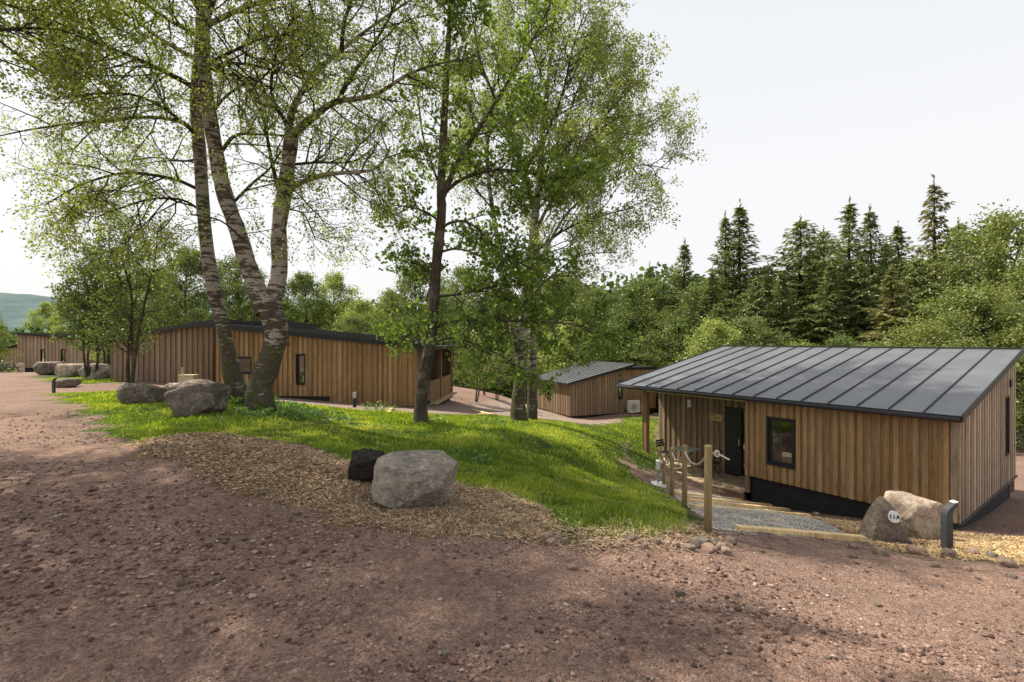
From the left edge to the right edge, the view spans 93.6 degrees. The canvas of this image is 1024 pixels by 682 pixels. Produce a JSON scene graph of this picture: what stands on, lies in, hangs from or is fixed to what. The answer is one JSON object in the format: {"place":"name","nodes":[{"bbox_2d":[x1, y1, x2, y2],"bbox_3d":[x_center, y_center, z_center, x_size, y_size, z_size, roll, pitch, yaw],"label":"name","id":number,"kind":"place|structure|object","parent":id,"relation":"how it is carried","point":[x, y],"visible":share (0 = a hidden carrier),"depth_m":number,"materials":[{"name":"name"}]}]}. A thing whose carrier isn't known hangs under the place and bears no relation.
{"place":"outdoors","nodes":[
{"label":"outdoors","id":0,"kind":"place"},
{"bbox_2d":[0,293,374,335],"bbox_3d":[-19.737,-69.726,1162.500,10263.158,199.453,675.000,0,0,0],"label":"hills","id":1,"kind":"structure","parent":0,"point":[13,307],"depth_m":1284.85,"materials":[{"name":"green plant"}]},
{"bbox_2d":[0,369,1023,681],"bbox_3d":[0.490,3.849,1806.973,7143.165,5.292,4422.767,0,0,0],"label":"ground","id":2,"kind":"structure","parent":0,"point":[28,395],"depth_m":3.58,"materials":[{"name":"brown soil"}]},
{"bbox_2d":[0,314,23,369],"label":"leafy tree","id":3,"kind":"object","parent":2,"relation":"on","point":[2,334],"visible":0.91,"depth_m":40.68,"materials":[{"name":"green plant"}]},
{"bbox_2d":[14,300,67,344],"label":"leafy tree","id":4,"kind":"object","parent":2,"relation":"on","point":[43,311],"visible":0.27,"depth_m":65.15,"materials":[{"name":"green plant"}]},
{"bbox_2d":[33,361,66,374],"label":"boulder","id":5,"kind":"object","parent":2,"relation":"on","point":[43,368],"visible":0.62,"depth_m":31.98,"materials":[{"name":"grey stone"}]},
{"bbox_2d":[0,332,106,371],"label":"wooden cabin","id":6,"kind":"object","parent":2,"relation":"on","point":[34,348],"visible":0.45,"depth_m":44.23,"materials":[{"name":"wood cladding"},{"name":"black metal"}]},
{"bbox_2d":[41,289,83,333],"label":"leafy tree","id":7,"kind":"object","parent":2,"relation":"on","point":[49,319],"visible":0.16,"depth_m":60.73,"materials":[{"name":"green plant"}]},
{"bbox_2d":[56,378,81,387],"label":"boulder","id":8,"kind":"object","parent":2,"relation":"on","point":[66,382],"visible":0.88,"depth_m":18.55,"materials":[{"name":"grey stone"}]},
{"bbox_2d":[55,363,86,377],"bbox_3d":[-26.808,1.838,29.439,1.749,0.937,1.494,0,0,0],"label":"boulder","id":9,"kind":"object","parent":2,"relation":"on","point":[66,370],"visible":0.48,"depth_m":28.87,"materials":[{"name":"grey stone"}]},
{"bbox_2d":[0,0,176,133],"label":"birch tree","id":10,"kind":"object","parent":2,"relation":"on","point":[8,28],"visible":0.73,"depth_m":9.72,"materials":[{"name":"green plant"}]},
{"bbox_2d":[45,238,135,377],"bbox_3d":[-20.971,-1.596,24.088,3.802,7.105,3.223,0,0,0],"label":"young tree","id":11,"kind":"object","parent":2,"relation":"on","point":[76,298],"visible":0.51,"depth_m":23.73,"materials":[{"name":"green plant"}]},
{"bbox_2d":[78,363,110,378],"bbox_3d":[-21.075,1.565,24.551,1.456,0.851,1.284,0,0,0],"label":"boulder","id":12,"kind":"object","parent":2,"relation":"on","point":[103,370],"visible":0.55,"depth_m":24.08,"materials":[{"name":"grey stone"}]},
{"bbox_2d":[50,235,158,364],"bbox_3d":[-20.520,-1.761,24.188,4.906,7.559,3.923,0,0,38],"label":"young tree","id":13,"kind":"object","parent":2,"relation":"on","point":[108,360],"visible":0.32,"depth_m":24.13,"materials":[{"name":"green plant"}]},
{"bbox_2d":[68,199,192,382],"bbox_3d":[-11.684,-1.357,14.710,3.270,6.432,2.756,0,0,40],"label":"young tree","id":14,"kind":"object","parent":2,"relation":"on","point":[128,345],"visible":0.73,"depth_m":14.61,"materials":[{"name":"green plant"}]},
{"bbox_2d":[116,383,167,403],"bbox_3d":[-10.327,1.470,13.330,1.128,0.651,0.791,0,0,0],"label":"boulder","id":15,"kind":"object","parent":2,"relation":"on","point":[132,393],"visible":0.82,"depth_m":13.03,"materials":[{"name":"grey stone"}]},
{"bbox_2d":[75,265,208,356],"bbox_3d":[-26.421,-1.686,36.126,8.914,8.727,9.192,0,0,29],"label":"leafy tree","id":16,"kind":"object","parent":2,"relation":"on","point":[138,310],"visible":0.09,"depth_m":35.40,"materials":[{"name":"green plant"}]},
{"bbox_2d":[0,0,365,405],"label":"birch tree","id":17,"kind":"object","parent":2,"relation":"on","point":[232,375],"visible":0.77,"depth_m":10.98,"materials":[{"name":"green plant"}]},
{"bbox_2d":[133,243,244,330],"bbox_3d":[-22.982,-2.099,34.128,7.755,9.492,7.605,0,0,35],"label":"leafy tree","id":18,"kind":"object","parent":2,"relation":"on","point":[192,265],"visible":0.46,"depth_m":33.42,"materials":[{"name":"green plant"}]},
{"bbox_2d":[164,379,231,416],"bbox_3d":[-7.433,1.383,11.414,1.304,0.941,0.924,0,0,0],"label":"boulder","id":19,"kind":"object","parent":2,"relation":"on","point":[190,397],"visible":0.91,"depth_m":11.02,"materials":[{"name":"grey stone"}]},
{"bbox_2d":[190,250,289,321],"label":"leafy tree","id":20,"kind":"object","parent":2,"relation":"on","point":[235,282],"visible":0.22,"depth_m":36.87,"materials":[{"name":"green plant"}]},
{"bbox_2d":[230,395,320,418],"bbox_3d":[-5.638,1.603,11.628,2.099,0.656,1.719,0,0,0],"label":"leafy weed","id":21,"kind":"object","parent":2,"relation":"on","point":[269,410],"visible":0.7,"depth_m":11.28,"materials":[{"name":"green plant"}]},
{"bbox_2d":[98,319,466,406],"bbox_3d":[-10.471,1.404,23.126,15.740,4.792,8.617,0,0,4],"label":"wooden cabin","id":22,"kind":"object","parent":2,"relation":"on","point":[340,366],"visible":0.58,"depth_m":18.88,"materials":[{"name":"brown wood"}]},
{"bbox_2d":[238,357,250,373],"bbox_3d":[-10.629,0.960,19.035,0.700,0.680,0.170,0,0,4],"label":"window","id":23,"kind":"structure","parent":22,"relation":"in","point":[244,362],"depth_m":19.07,"materials":[{"name":"glass"}]},
{"bbox_2d":[296,354,304,384],"bbox_3d":[-8.274,1.110,18.888,0.380,1.220,0.230,0,0,4],"label":"window","id":24,"kind":"structure","parent":22,"relation":"in","point":[299,357],"depth_m":18.87,"materials":[{"name":"black metal"}]},
{"bbox_2d":[98,0,515,414],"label":"birch tree","id":25,"kind":"object","parent":2,"relation":"on","point":[266,302],"visible":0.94,"depth_m":11.14,"materials":[{"name":"green plant"}]},
{"bbox_2d":[282,269,338,373],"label":"leafy tree","id":26,"kind":"object","parent":2,"relation":"on","point":[306,281],"visible":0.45,"depth_m":43.39,"materials":[{"name":"green plant"}]},
{"bbox_2d":[277,405,355,423],"bbox_3d":[-4.705,1.766,11.481,1.862,0.507,1.547,0,0,0],"label":"leafy weed","id":27,"kind":"object","parent":2,"relation":"on","point":[323,415],"visible":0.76,"depth_m":11.34,"materials":[{"name":"green plant"}]},
{"bbox_2d":[0,339,658,412],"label":"undergrowth","id":28,"kind":"object","parent":2,"relation":"on","point":[654,409],"visible":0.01,"depth_m":48.74,"materials":[{"name":"green plant"}]},
{"bbox_2d":[301,268,366,330],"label":"leafy tree","id":29,"kind":"object","parent":2,"relation":"on","point":[334,284],"visible":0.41,"depth_m":45.58,"materials":[{"name":"green plant"}]},
{"bbox_2d":[130,431,568,546],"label":"straw mulch","id":30,"kind":"object","parent":2,"relation":"on","point":[491,512],"visible":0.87,"depth_m":5.68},
{"bbox_2d":[347,448,384,484],"bbox_3d":[-1.809,1.573,6.025,0.432,0.432,0.447,0,0,0],"label":"boulder","id":31,"kind":"object","parent":30,"relation":"on","point":[361,465],"visible":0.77,"depth_m":5.86,"materials":[{"name":"black stone"}]},
{"bbox_2d":[331,313,382,334],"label":"leafy tree","id":32,"kind":"object","parent":2,"relation":"on","point":[353,321],"visible":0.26,"depth_m":35.65,"materials":[{"name":"green plant"}]},
{"bbox_2d":[327,297,394,334],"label":"leafy tree","id":33,"kind":"object","parent":2,"relation":"on","point":[360,305],"visible":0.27,"depth_m":41.48,"materials":[{"name":"green plant"}]},
{"bbox_2d":[42,377,687,543],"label":"lawn grass","id":34,"kind":"structure","parent":2,"relation":"on","point":[654,502],"depth_m":9.79,"materials":[{"name":"green plant"}]},
{"bbox_2d":[366,288,419,336],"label":"leafy tree","id":35,"kind":"object","parent":2,"relation":"on","point":[382,303],"visible":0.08,"depth_m":43.39,"materials":[{"name":"green plant"}]},
{"bbox_2d":[371,450,457,508],"bbox_3d":[-1.086,1.530,5.319,0.915,0.594,0.693,0,0,0],"label":"boulder","id":36,"kind":"object","parent":2,"relation":"on","point":[410,478],"visible":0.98,"depth_m":5.05,"materials":[{"name":"grey stone"}]},
{"bbox_2d":[368,257,472,360],"bbox_3d":[-7.129,-1.837,40.235,9.276,11.119,9.122,0,0,-3],"label":"leafy tree","id":37,"kind":"object","parent":2,"relation":"on","point":[392,297],"visible":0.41,"depth_m":39.09,"materials":[{"name":"green plant"}]},
{"bbox_2d":[438,275,479,396],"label":"young tree","id":38,"kind":"object","parent":2,"relation":"on","point":[454,334],"visible":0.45,"depth_m":27.04,"materials":[{"name":"green plant"}]},
{"bbox_2d":[419,258,509,369],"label":"leafy tree","id":39,"kind":"object","parent":2,"relation":"on","point":[461,271],"visible":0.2,"depth_m":52.57,"materials":[{"name":"green plant"}]},
{"bbox_2d":[439,446,493,463],"bbox_3d":[-0.878,2.073,8.654,1.255,0.279,0.974,0,0,0],"label":"leafy weed","id":40,"kind":"object","parent":2,"relation":"on","point":[488,458],"visible":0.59,"depth_m":8.70,"materials":[{"name":"green plant"}]},
{"bbox_2d":[452,331,491,388],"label":"leafy tree","id":41,"kind":"object","parent":2,"relation":"on","point":[461,374],"visible":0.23,"depth_m":45.13,"materials":[{"name":"green plant"}]},
{"bbox_2d":[457,322,503,401],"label":"young tree","id":42,"kind":"object","parent":2,"relation":"on","point":[477,390],"visible":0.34,"depth_m":26.86,"materials":[{"name":"green plant"}]},
{"bbox_2d":[481,339,512,400],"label":"young tree","id":43,"kind":"object","parent":2,"relation":"on","point":[500,378],"visible":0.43,"depth_m":29.97,"materials":[{"name":"green plant"}]},
{"bbox_2d":[469,416,529,428],"bbox_3d":[-0.348,2.316,13.672,1.794,0.404,1.540,0,0,0],"label":"leafy weed","id":44,"kind":"object","parent":2,"relation":"on","point":[496,419],"visible":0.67,"depth_m":13.56,"materials":[{"name":"green plant"}]},
{"bbox_2d":[460,344,539,395],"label":"leafy tree","id":45,"kind":"object","parent":2,"relation":"on","point":[506,365],"visible":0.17,"depth_m":41.82,"materials":[{"name":"green plant"}]},
{"bbox_2d":[452,278,549,380],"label":"leafy tree","id":46,"kind":"object","parent":2,"relation":"on","point":[485,298],"visible":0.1,"depth_m":50.53,"materials":[{"name":"green plant"}]},
{"bbox_2d":[365,0,646,423],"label":"oak tree","id":47,"kind":"object","parent":2,"relation":"on","point":[511,259],"visible":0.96,"depth_m":12.22,"materials":[{"name":"green plant"}]},
{"bbox_2d":[0,252,1023,368],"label":"distant wood","id":48,"kind":"object","parent":2,"relation":"on","point":[701,279],"depth_m":64.44,"materials":[{"name":"green plant"}]},
{"bbox_2d":[505,301,560,374],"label":"leafy tree","id":49,"kind":"object","parent":2,"relation":"on","point":[545,327],"visible":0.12,"depth_m":48.73,"materials":[{"name":"green plant"}]},
{"bbox_2d":[427,0,659,419],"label":"birch tree","id":50,"kind":"object","parent":2,"relation":"on","point":[532,411],"visible":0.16,"depth_m":17.82,"materials":[{"name":"green plant"}]},
{"bbox_2d":[417,0,709,420],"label":"birch tree","id":51,"kind":"object","parent":2,"relation":"on","point":[596,56],"visible":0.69,"depth_m":15.04,"materials":[{"name":"green plant"}]},
{"bbox_2d":[537,317,616,372],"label":"leafy tree","id":52,"kind":"object","parent":2,"relation":"on","point":[571,347],"visible":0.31,"depth_m":41.53,"materials":[{"name":"green plant"}]},
{"bbox_2d":[537,270,620,368],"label":"leafy tree","id":53,"kind":"object","parent":2,"relation":"on","point":[564,287],"visible":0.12,"depth_m":54.96,"materials":[{"name":"green plant"}]},
{"bbox_2d":[545,285,645,365],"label":"leafy tree","id":54,"kind":"object","parent":2,"relation":"on","point":[600,293],"visible":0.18,"depth_m":46.98,"materials":[{"name":"green plant"}]},
{"bbox_2d":[537,360,657,417],"bbox_3d":[6.430,3.755,36.943,8.342,4.289,5.944,0,0,-23],"label":"wooden cabin","id":55,"kind":"object","parent":2,"relation":"on","point":[591,390],"visible":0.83,"depth_m":34.38,"materials":[{"name":"brown wood"}]},
{"bbox_2d":[578,301,649,364],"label":"leafy tree","id":56,"kind":"object","parent":2,"relation":"on","point":[621,339],"visible":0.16,"depth_m":44.58,"materials":[{"name":"green plant"}]},
{"bbox_2d":[516,517,739,556],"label":"dry grass litter","id":57,"kind":"object","parent":2,"relation":"on","point":[667,532],"visible":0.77,"depth_m":4.78,"materials":[{"name":"plant"}]},
{"bbox_2d":[627,400,639,413],"bbox_3d":[8.705,4.721,34.404,0.850,0.930,0.370,0,0,-23],"label":"heat pump","id":58,"kind":"object","parent":2,"relation":"on","point":[633,406],"visible":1,"depth_m":34.25,"materials":[{"name":"white plastic"}]},
{"bbox_2d":[594,270,700,398],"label":"leafy tree","id":59,"kind":"object","parent":2,"relation":"on","point":[649,290],"visible":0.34,"depth_m":42.58,"materials":[{"name":"green plant"}]},
{"bbox_2d":[611,311,708,410],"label":"leafy tree","id":60,"kind":"object","parent":2,"relation":"on","point":[671,327],"visible":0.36,"depth_m":37.60,"materials":[{"name":"green plant"}]},
{"bbox_2d":[670,447,673,496],"bbox_3d":[3.131,2.647,9.400,0.086,1.113,0.084,0,0,0],"label":"rope post","id":61,"kind":"object","parent":2,"relation":"on","point":[671,473],"visible":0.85,"depth_m":9.36,"materials":[{"name":"brown wood"}]},
{"bbox_2d":[647,238,702,406],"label":"spruce tree","id":62,"kind":"object","parent":2,"relation":"on","point":[682,284],"visible":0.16,"depth_m":42.86,"materials":[{"name":"green plant"}]},
{"bbox_2d":[682,445,687,507],"bbox_3d":[2.732,2.219,7.600,0.086,1.139,0.084,0,0,0],"label":"rope post","id":63,"kind":"object","parent":2,"relation":"on","point":[684,479],"visible":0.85,"depth_m":7.56,"materials":[{"name":"brown wood"}]},
{"bbox_2d":[644,283,749,399],"bbox_3d":[14.767,0.768,38.057,8.860,10.844,8.689,0,0,11],"label":"leafy tree","id":64,"kind":"object","parent":2,"relation":"on","point":[695,296],"visible":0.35,"depth_m":37.43,"materials":[{"name":"green plant"}]},
{"bbox_2d":[678,266,736,350],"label":"spruce tree","id":65,"kind":"object","parent":2,"relation":"on","point":[711,291],"visible":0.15,"depth_m":36.78,"materials":[{"name":"green plant"}]},
{"bbox_2d":[704,445,711,533],"bbox_3d":[2.204,1.740,5.400,0.086,1.135,0.084,0,0,0],"label":"rope post","id":66,"kind":"object","parent":2,"relation":"on","point":[707,488],"visible":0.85,"depth_m":5.37,"materials":[{"name":"brown wood"}]},
{"bbox_2d":[659,450,729,465],"bbox_3d":[3.153,2.231,9.386,0.242,2.014,8.254,0,0,12],"label":"rope","id":67,"kind":"object","parent":66,"relation":"attached to","point":[702,460],"visible":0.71,"depth_m":6.45,"materials":[{"name":"beige fabric"}]},
{"bbox_2d":[672,315,762,361],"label":"leafy tree","id":68,"kind":"object","parent":2,"relation":"on","point":[712,328],"visible":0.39,"depth_m":29.55,"materials":[{"name":"green plant"}]},
{"bbox_2d":[681,495,771,505],"bbox_3d":[5.267,3.877,11.446,4.856,1.452,0.097,0,0,-43],"label":"step edging","id":69,"kind":"object","parent":2,"relation":"on","point":[726,500],"visible":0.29,"depth_m":11.23,"materials":[{"name":"beige wood"}]},
{"bbox_2d":[696,210,765,343],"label":"spruce tree","id":70,"kind":"object","parent":2,"relation":"on","point":[724,229],"visible":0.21,"depth_m":41.66,"materials":[{"name":"green plant"}]},
{"bbox_2d":[687,498,789,510],"bbox_3d":[5.087,3.622,10.419,5.408,1.620,0.097,0,0,-43],"label":"step edging","id":71,"kind":"object","parent":2,"relation":"on","point":[740,505],"visible":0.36,"depth_m":10.18,"materials":[{"name":"beige wood"}]},
{"bbox_2d":[690,199,788,337],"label":"spruce tree","id":72,"kind":"object","parent":2,"relation":"on","point":[741,213],"visible":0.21,"depth_m":41.33,"materials":[{"name":"green plant"}]},
{"bbox_2d":[690,504,810,515],"bbox_3d":[4.664,3.262,9.046,4.603,1.340,0.097,0,0,-38],"label":"step edging","id":73,"kind":"object","parent":2,"relation":"on","point":[695,506],"visible":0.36,"depth_m":8.92,"materials":[{"name":"beige wood"}]},
{"bbox_2d":[710,310,802,349],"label":"leafy tree","id":74,"kind":"object","parent":2,"relation":"on","point":[757,331],"visible":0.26,"depth_m":30.37,"materials":[{"name":"green plant"}]},
{"bbox_2d":[729,275,788,345],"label":"spruce tree","id":75,"kind":"object","parent":2,"relation":"on","point":[755,305],"visible":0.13,"depth_m":37.85,"materials":[{"name":"green plant"}]},
{"bbox_2d":[742,262,806,338],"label":"spruce tree","id":76,"kind":"object","parent":2,"relation":"on","point":[768,277],"visible":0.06,"depth_m":45.65,"materials":[{"name":"green plant"}]},
{"bbox_2d":[766,268,824,345],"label":"spruce tree","id":77,"kind":"object","parent":2,"relation":"on","point":[782,289],"visible":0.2,"depth_m":36.78,"materials":[{"name":"green plant"}]},
{"bbox_2d":[734,524,866,541],"bbox_3d":[3.692,2.491,6.100,1.970,0.488,0.099,0,0,-14],"label":"step edging","id":78,"kind":"object","parent":2,"relation":"on","point":[820,534],"visible":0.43,"depth_m":6.07,"materials":[{"name":"beige wood"}]},
{"bbox_2d":[616,345,1023,529],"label":"wooden cabin","id":79,"kind":"object","parent":2,"relation":"on","point":[856,431],"visible":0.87,"depth_m":12.64,"materials":[{"name":"brown wood"}]},
{"bbox_2d":[725,406,744,477],"bbox_3d":[7.313,3.203,15.011,0.220,2.145,1.390,0,0,-36],"label":"door","id":80,"kind":"structure","parent":79,"relation":"in","point":[733,416],"depth_m":15.29,"materials":[{"name":"black wood"}]},
{"bbox_2d":[766,416,794,469],"bbox_3d":[7.228,2.703,12.881,0.230,1.305,0.730,0,0,-36],"label":"window","id":81,"kind":"structure","parent":79,"relation":"in","point":[773,425],"depth_m":13.08,"materials":[{"name":"black metal"}]},
{"bbox_2d":[1005,395,1010,455],"bbox_3d":[13.224,2.260,12.902,0.560,1.580,0.170,0,0,-36],"label":"window","id":82,"kind":"structure","parent":79,"relation":"in","point":[1007,399],"depth_m":13.00,"materials":[{"name":"black metal"}]},
{"bbox_2d":[742,214,898,345],"bbox_3d":[25.637,-1.438,40.628,15.602,18.386,20.227,0,0,0],"label":"spruce tree","id":83,"kind":"object","parent":2,"relation":"on","point":[797,251],"visible":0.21,"depth_m":39.28,"materials":[{"name":"green plant"}]},
{"bbox_2d":[780,260,873,345],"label":"spruce tree","id":84,"kind":"object","parent":2,"relation":"on","point":[830,290],"visible":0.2,"depth_m":35.61,"materials":[{"name":"green plant"}]},
{"bbox_2d":[781,225,885,344],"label":"spruce tree","id":85,"kind":"object","parent":2,"relation":"on","point":[824,235],"visible":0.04,"depth_m":43.63,"materials":[{"name":"green plant"}]},
{"bbox_2d":[817,330,860,345],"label":"leafy tree","id":86,"kind":"object","parent":2,"relation":"on","point":[840,340],"visible":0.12,"depth_m":30.76,"materials":[{"name":"green plant"}]},
{"bbox_2d":[797,195,885,340],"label":"spruce tree","id":87,"kind":"object","parent":2,"relation":"on","point":[846,232],"visible":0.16,"depth_m":40.74,"materials":[{"name":"green plant"}]},
{"bbox_2d":[804,258,897,345],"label":"spruce tree","id":88,"kind":"object","parent":2,"relation":"on","point":[857,295],"visible":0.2,"depth_m":36.78,"materials":[{"name":"green plant"}]},
{"bbox_2d":[851,203,914,336],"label":"spruce tree","id":89,"kind":"object","parent":2,"relation":"on","point":[872,222],"visible":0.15,"depth_m":41.70,"materials":[{"name":"green plant"}]},
{"bbox_2d":[858,496,911,543],"bbox_3d":[5.042,2.463,6.518,0.590,0.698,0.307,0,0,0],"label":"boulder","id":90,"kind":"object","parent":2,"relation":"on","point":[881,521],"visible":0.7,"depth_m":6.41,"materials":[{"name":"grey stone"}]},
{"bbox_2d":[852,263,929,345],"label":"brown conifer","id":91,"kind":"object","parent":2,"relation":"on","point":[887,296],"visible":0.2,"depth_m":33.02,"materials":[{"name":"green plant"}]},
{"bbox_2d":[874,220,928,331],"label":"spruce tree","id":92,"kind":"object","parent":2,"relation":"on","point":[899,236],"visible":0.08,"depth_m":42.93,"materials":[{"name":"green plant"}]},
{"bbox_2d":[861,254,942,345],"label":"spruce tree","id":93,"kind":"object","parent":2,"relation":"on","point":[919,279],"visible":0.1,"depth_m":35.83,"materials":[{"name":"green plant"}]},
{"bbox_2d":[798,515,1023,566],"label":"golden straw","id":94,"kind":"object","parent":2,"relation":"on","point":[1010,546],"visible":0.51,"depth_m":6.41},
{"bbox_2d":[884,490,943,540],"bbox_3d":[6.064,2.667,7.292,0.774,0.681,0.768,0,0,0],"label":"boulder","id":95,"kind":"object","parent":2,"relation":"on","point":[920,517],"visible":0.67,"depth_m":7.01,"materials":[{"name":"beige stone"}]},
{"bbox_2d":[906,544,927,555],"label":"loose stone","id":96,"kind":"object","parent":2,"relation":"on","point":[915,550],"visible":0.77,"depth_m":5.61,"materials":[{"name":"beige stone"}]},
{"bbox_2d":[853,315,1023,442],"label":"leafy tree","id":97,"kind":"object","parent":2,"relation":"on","point":[926,331],"visible":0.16,"depth_m":25.60,"materials":[{"name":"green plant"}]},
{"bbox_2d":[941,500,958,548],"bbox_3d":[5.648,2.407,6.200,0.158,0.689,0.093,0,0,0],"label":"path bollard","id":98,"kind":"object","parent":2,"relation":"on","point":[947,510],"visible":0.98,"depth_m":6.16,"materials":[{"name":"grey metal"}]},
{"bbox_2d":[881,272,1023,450],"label":"leafy tree","id":99,"kind":"object","parent":2,"relation":"on","point":[966,308],"visible":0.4,"depth_m":26.20,"materials":[{"name":"green plant"}]},
{"bbox_2d":[886,174,1023,427],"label":"spruce tree","id":100,"kind":"object","parent":2,"relation":"on","point":[934,225],"visible":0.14,"depth_m":37.69,"materials":[{"name":"green plant"}]},
{"bbox_2d":[887,199,1023,434],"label":"leafy tree","id":101,"kind":"object","parent":2,"relation":"on","point":[1001,227],"visible":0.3,"depth_m":33.17,"materials":[{"name":"green plant"}]},
{"bbox_2d":[919,217,1021,405],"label":"spruce tree","id":102,"kind":"object","parent":2,"relation":"on","point":[957,228],"visible":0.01,"depth_m":41.80,"materials":[{"name":"green plant"}]},
{"bbox_2d":[961,252,1023,436],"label":"leafy tree","id":103,"kind":"object","parent":2,"relation":"on","point":[1018,278],"visible":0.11,"depth_m":28.81,"materials":[{"name":"green plant"}]},
{"bbox_2d":[995,556,1014,567],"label":"loose stone","id":104,"kind":"object","parent":2,"relation":"on","point":[1000,561],"visible":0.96,"depth_m":5.16,"materials":[{"name":"beige stone"}]},
{"bbox_2d":[0,0,1023,320],"label":"sky","id":105,"kind":"structure","parent":0,"point":[806,106],"materials":[{"name":"white"}]},
{"bbox_2d":[677,490,845,535],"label":"path gravel","id":106,"kind":"structure","parent":0,"point":[716,525],"depth_m":7.21,"materials":[{"name":"grey gravel"}]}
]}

